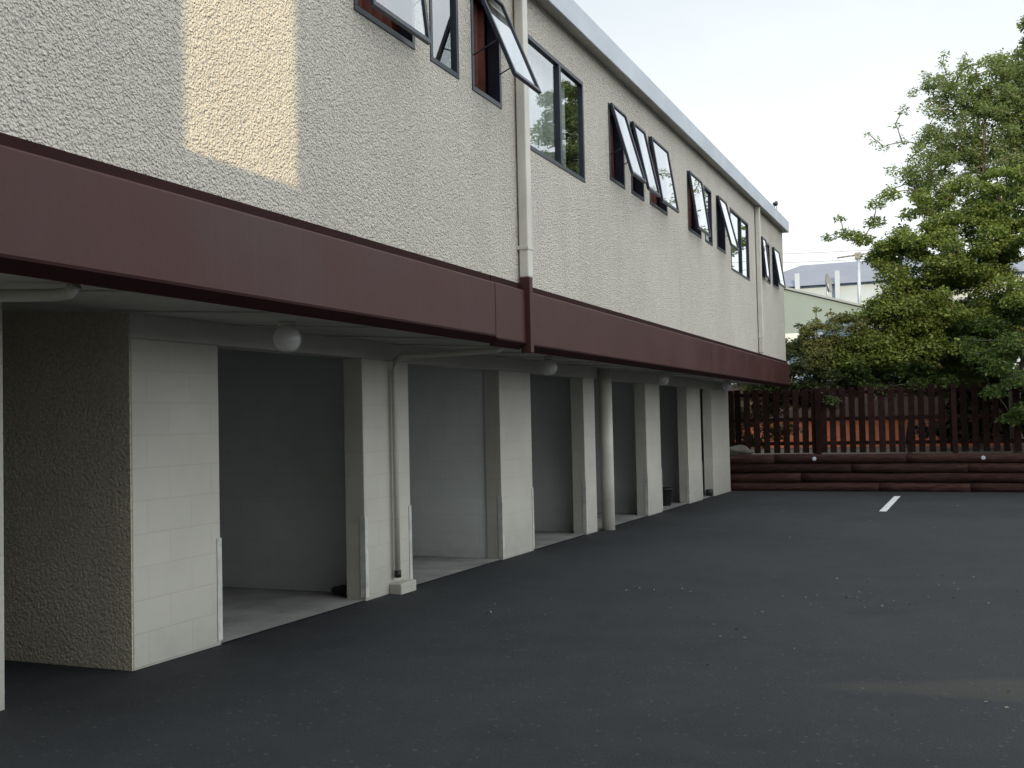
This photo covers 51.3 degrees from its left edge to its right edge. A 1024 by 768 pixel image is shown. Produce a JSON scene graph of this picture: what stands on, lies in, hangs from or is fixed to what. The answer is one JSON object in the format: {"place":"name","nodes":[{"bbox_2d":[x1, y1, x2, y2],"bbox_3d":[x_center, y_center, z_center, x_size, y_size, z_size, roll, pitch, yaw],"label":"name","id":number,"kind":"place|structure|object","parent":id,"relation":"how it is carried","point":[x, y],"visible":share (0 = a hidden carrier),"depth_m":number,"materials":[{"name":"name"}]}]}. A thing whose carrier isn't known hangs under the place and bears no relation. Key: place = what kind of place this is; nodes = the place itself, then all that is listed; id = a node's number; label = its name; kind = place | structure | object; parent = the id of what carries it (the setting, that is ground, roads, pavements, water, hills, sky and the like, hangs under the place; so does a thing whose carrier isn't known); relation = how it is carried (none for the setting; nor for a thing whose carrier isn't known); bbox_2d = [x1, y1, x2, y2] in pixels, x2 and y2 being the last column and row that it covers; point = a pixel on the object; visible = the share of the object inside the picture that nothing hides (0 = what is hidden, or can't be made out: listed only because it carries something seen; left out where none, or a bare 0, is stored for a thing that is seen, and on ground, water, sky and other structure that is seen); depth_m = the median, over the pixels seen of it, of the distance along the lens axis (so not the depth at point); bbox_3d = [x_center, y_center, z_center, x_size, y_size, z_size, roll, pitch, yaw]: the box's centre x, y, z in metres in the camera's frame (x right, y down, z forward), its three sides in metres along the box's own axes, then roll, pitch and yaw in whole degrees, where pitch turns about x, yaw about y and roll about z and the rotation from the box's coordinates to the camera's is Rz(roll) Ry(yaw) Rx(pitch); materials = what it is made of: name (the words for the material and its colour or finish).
{"place":"outdoors","nodes":[
{"label":"outdoors","id":0,"kind":"place"},
{"bbox_2d":[142,490,731,666],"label":"garage floor","id":1,"kind":"structure","parent":0,"point":[247,611],"depth_m":9.66,"materials":[{"name":"concrete"}]},
{"bbox_2d":[331,585,346,593],"bbox_3d":[-1.529,1.877,9.752,0.219,0.055,0.162,-3,-2,34],"label":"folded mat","id":2,"kind":"object","parent":1,"relation":"on","point":[341,589],"visible":0.71,"depth_m":9.69,"materials":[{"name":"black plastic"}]},
{"bbox_2d":[662,487,672,505],"bbox_3d":[2.903,2.161,20.457,0.370,0.335,0.364,-2,-2,22],"label":"rubbish bin","id":3,"kind":"object","parent":1,"relation":"on","point":[667,496],"visible":0.51,"depth_m":20.31,"materials":[{"name":"black plastic"}]},
{"bbox_2d":[706,489,712,495],"bbox_3d":[4.275,2.352,23.099,0.160,0.140,0.156,-2,-2,22],"label":"pot","id":4,"kind":"object","parent":1,"relation":"on","point":[709,492],"visible":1,"depth_m":23.04,"materials":[{"name":"black plastic"}]},
{"bbox_2d":[0,491,1023,767],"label":"car park asphalt","id":5,"kind":"object","parent":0,"point":[582,667],"depth_m":6.72,"materials":[{"name":"black asphalt"}]},
{"bbox_2d":[0,0,789,710],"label":"motel building","id":6,"kind":"structure","parent":5,"relation":"on","point":[436,230],"depth_m":7.78,"materials":[{"name":"paint"}]},
{"bbox_2d":[273,321,300,352],"bbox_3d":[-1.508,-0.315,7.154,0.188,0.209,0.188,-2,-2,22],"label":"globe lamp","id":7,"kind":"object","parent":6,"relation":"hanging from","point":[286,336],"visible":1,"depth_m":7.09,"materials":[{"name":"white glass"}]},
{"bbox_2d":[353,0,430,49],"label":"window","id":8,"kind":"structure","parent":6,"relation":"in","point":[396,17],"depth_m":7.65,"materials":[{"name":"glass"}]},
{"bbox_2d":[429,0,458,79],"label":"window","id":9,"kind":"structure","parent":6,"relation":"in","point":[450,7],"depth_m":8.43,"materials":[{"name":"glass"}]},
{"bbox_2d":[470,0,541,108],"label":"window","id":10,"kind":"structure","parent":6,"relation":"in","point":[492,29],"depth_m":9.11,"materials":[{"name":"glass"}]},
{"bbox_2d":[541,356,557,374],"bbox_3d":[0.409,-0.201,11.771,0.188,0.209,0.188,-2,-2,22],"label":"globe lamp","id":11,"kind":"object","parent":6,"relation":"hanging from","point":[549,366],"visible":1,"depth_m":11.71,"materials":[{"name":"white glass"}]},
{"bbox_2d":[528,34,584,182],"bbox_3d":[0.333,-2.659,10.530,0.212,1.230,1.779,-2,-2,22],"label":"window","id":12,"kind":"structure","parent":6,"relation":"in","point":[556,114],"depth_m":10.66,"materials":[{"name":"glass"}]},
{"bbox_2d":[608,102,646,188],"bbox_3d":[1.305,-2.738,12.529,0.464,1.040,0.849,-2,-2,22],"label":"window","id":13,"kind":"structure","parent":6,"relation":"in","point":[621,141],"depth_m":12.53,"materials":[{"name":"glass"}]},
{"bbox_2d":[630,121,660,200],"bbox_3d":[1.615,-2.727,13.337,0.413,1.040,0.819,-2,-2,22],"label":"window","id":14,"kind":"structure","parent":6,"relation":"in","point":[639,135],"depth_m":13.22,"materials":[{"name":"glass"}]},
{"bbox_2d":[657,371,668,384],"bbox_3d":[2.318,-0.087,16.369,0.188,0.209,0.188,-2,-2,22],"label":"globe lamp","id":15,"kind":"object","parent":6,"relation":"hanging from","point":[662,377],"visible":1,"depth_m":16.31,"materials":[{"name":"white glass"}]},
{"bbox_2d":[648,136,679,215],"bbox_3d":[1.979,-2.723,14.285,0.367,1.040,1.149,-2,-2,22],"label":"window","id":16,"kind":"structure","parent":6,"relation":"in","point":[659,154],"depth_m":14.15,"materials":[{"name":"glass"}]},
{"bbox_2d":[687,171,710,238],"bbox_3d":[2.788,-2.675,16.249,0.351,1.040,1.119,-2,-2,22],"label":"window","id":17,"kind":"structure","parent":6,"relation":"in","point":[698,221],"depth_m":16.17,"materials":[{"name":"glass"}]},
{"bbox_2d":[704,185,712,245],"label":"window","id":18,"kind":"structure","parent":6,"relation":"in","point":[707,193],"depth_m":17.22,"materials":[{"name":"glass"}]},
{"bbox_2d":[722,380,731,390],"bbox_3d":[4.236,0.026,20.985,0.188,0.209,0.188,-2,-2,22],"label":"globe lamp","id":19,"kind":"object","parent":6,"relation":"hanging from","point":[727,385],"visible":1,"depth_m":20.92,"materials":[{"name":"white glass"}]},
{"bbox_2d":[716,195,739,253],"bbox_3d":[3.589,-2.651,18.066,0.432,1.040,0.949,-2,-2,22],"label":"window","id":20,"kind":"structure","parent":6,"relation":"in","point":[723,219],"depth_m":18.08,"materials":[{"name":"glass"}]},
{"bbox_2d":[730,207,749,280],"bbox_3d":[4.139,-2.537,19.578,0.116,1.108,1.808,-2,-2,22],"label":"window","id":21,"kind":"structure","parent":6,"relation":"in","point":[740,264],"depth_m":19.64,"materials":[{"name":"glass"}]},
{"bbox_2d":[761,236,770,280],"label":"window","id":22,"kind":"structure","parent":6,"relation":"in","point":[764,252],"depth_m":21.95,"materials":[{"name":"glass"}]},
{"bbox_2d":[766,243,770,284],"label":"window","id":23,"kind":"structure","parent":6,"relation":"in","point":[768,246],"depth_m":22.68,"materials":[{"name":"metal"}]},
{"bbox_2d":[772,247,785,289],"bbox_3d":[5.811,-2.505,23.524,0.356,1.000,1.079,-2,-2,22],"label":"window","id":24,"kind":"structure","parent":6,"relation":"in","point":[777,270],"depth_m":23.50,"materials":[{"name":"glass"}]},
{"bbox_2d":[454,504,1016,714],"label":"fallen leaves","id":25,"kind":"object","parent":5,"relation":"on","point":[811,604],"visible":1,"depth_m":8.86,"materials":[{"name":"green plant"}]},
{"bbox_2d":[730,453,1023,491],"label":"retaining wall","id":26,"kind":"structure","parent":5,"relation":"on","point":[951,472],"depth_m":23.76,"materials":[{"name":"brown wood"}]},
{"bbox_2d":[880,496,899,510],"bbox_3d":[7.164,2.251,20.174,0.120,0.048,4.151,-2,-2,23],"label":"parking line","id":27,"kind":"object","parent":5,"relation":"on","point":[889,504],"visible":1,"depth_m":20.04,"materials":[{"name":"paint"}]},
{"bbox_2d":[574,0,1023,271],"label":"sky","id":28,"kind":"structure","parent":0,"point":[788,91],"materials":[{"name":"white"}]},
{"bbox_2d":[789,463,831,482],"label":"earth bank","id":29,"kind":"structure","parent":0,"point":[809,463],"depth_m":24.45,"materials":[{"name":"soil"}]},
{"bbox_2d":[729,445,752,454],"bbox_3d":[5.388,1.633,25.287,0.647,0.386,0.503,-2,-2,22],"label":"rock","id":30,"kind":"object","parent":29,"relation":"on","point":[740,450],"visible":0.7,"depth_m":25.10,"materials":[{"name":"grey stone"}]},
{"bbox_2d":[789,250,864,253],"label":"overhead wire","id":31,"kind":"object","parent":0,"point":[823,252],"visible":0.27,"depth_m":53.87,"materials":[{"name":"metal"}]},
{"bbox_2d":[751,446,1012,453],"bbox_3d":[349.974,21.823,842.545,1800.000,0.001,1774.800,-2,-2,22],"label":"ground","id":32,"kind":"structure","parent":0,"point":[897,450],"depth_m":28.07,"materials":[{"name":"soil"}]},
{"bbox_2d":[785,332,822,381],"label":"blue roofed shed","id":33,"kind":"structure","parent":32,"relation":"on","point":[793,336],"depth_m":39.91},
{"bbox_2d":[732,306,880,453],"bbox_3d":[6.783,-0.051,25.783,4.302,3.628,2.133,-2,-2,22],"label":"feathery shrub","id":34,"kind":"object","parent":32,"relation":"on","point":[812,353],"visible":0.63,"depth_m":25.56,"materials":[{"name":"green plant"}]},
{"bbox_2d":[784,287,886,379],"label":"green shed","id":35,"kind":"structure","parent":32,"relation":"on","point":[799,305],"depth_m":48.61,"materials":[{"name":"green paint"}]},
{"bbox_2d":[825,273,831,296],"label":"satellite dish","id":36,"kind":"object","parent":35,"relation":"attached to","point":[828,284],"visible":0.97,"depth_m":49.32,"materials":[{"name":"metal"}]},
{"bbox_2d":[837,252,875,303],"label":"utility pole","id":37,"kind":"object","parent":35,"relation":"attached to","point":[857,255],"visible":0.81,"depth_m":51.09,"materials":[{"name":"metal"}]},
{"bbox_2d":[729,380,1011,447],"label":"brick outhouse","id":38,"kind":"structure","parent":32,"relation":"on","point":[926,411],"depth_m":31.75,"materials":[{"name":"orange brick"}]},
{"bbox_2d":[728,381,1023,453],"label":"paling fence","id":39,"kind":"object","parent":32,"relation":"on","point":[819,419],"visible":0.73,"depth_m":24.45,"materials":[{"name":"brown wood"}]},
{"bbox_2d":[783,258,1023,324],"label":"grey roofed building","id":40,"kind":"structure","parent":32,"relation":"on","point":[841,275],"depth_m":73.53,"materials":[{"name":"stone"}]},
{"bbox_2d":[815,280,1019,452],"bbox_3d":[9.432,-0.373,25.073,4.567,4.145,2.357,-2,-2,22],"label":"round bush","id":41,"kind":"object","parent":32,"relation":"on","point":[893,352],"visible":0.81,"depth_m":24.66,"materials":[{"name":"green plant"}]},
{"bbox_2d":[819,163,1023,452],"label":"broadleaf tree","id":42,"kind":"object","parent":32,"relation":"on","point":[960,269],"visible":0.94,"depth_m":24.43,"materials":[{"name":"green plant"}]},
{"bbox_2d":[862,48,1023,444],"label":"airy tree","id":43,"kind":"object","parent":32,"relation":"on","point":[982,152],"visible":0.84,"depth_m":25.96,"materials":[{"name":"green plant"}]},
{"bbox_2d":[899,291,1023,448],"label":"dark tree","id":44,"kind":"object","parent":32,"relation":"on","point":[966,300],"visible":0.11,"depth_m":28.14,"materials":[{"name":"green plant"}]},
{"bbox_2d":[944,288,1020,368],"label":"pale house","id":45,"kind":"structure","parent":32,"relation":"on","point":[959,296],"depth_m":53.15,"materials":[{"name":"white paint"}]},
{"bbox_2d":[995,15,1023,204],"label":"tall tree","id":46,"kind":"object","parent":32,"relation":"on","point":[1017,54],"visible":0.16,"depth_m":26.67,"materials":[{"name":"green plant"}]},
{"bbox_2d":[784,249,1023,262],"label":"overhead wire","id":47,"kind":"object","parent":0,"point":[821,261],"visible":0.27,"depth_m":53.93,"materials":[{"name":"metal"}]}
]}

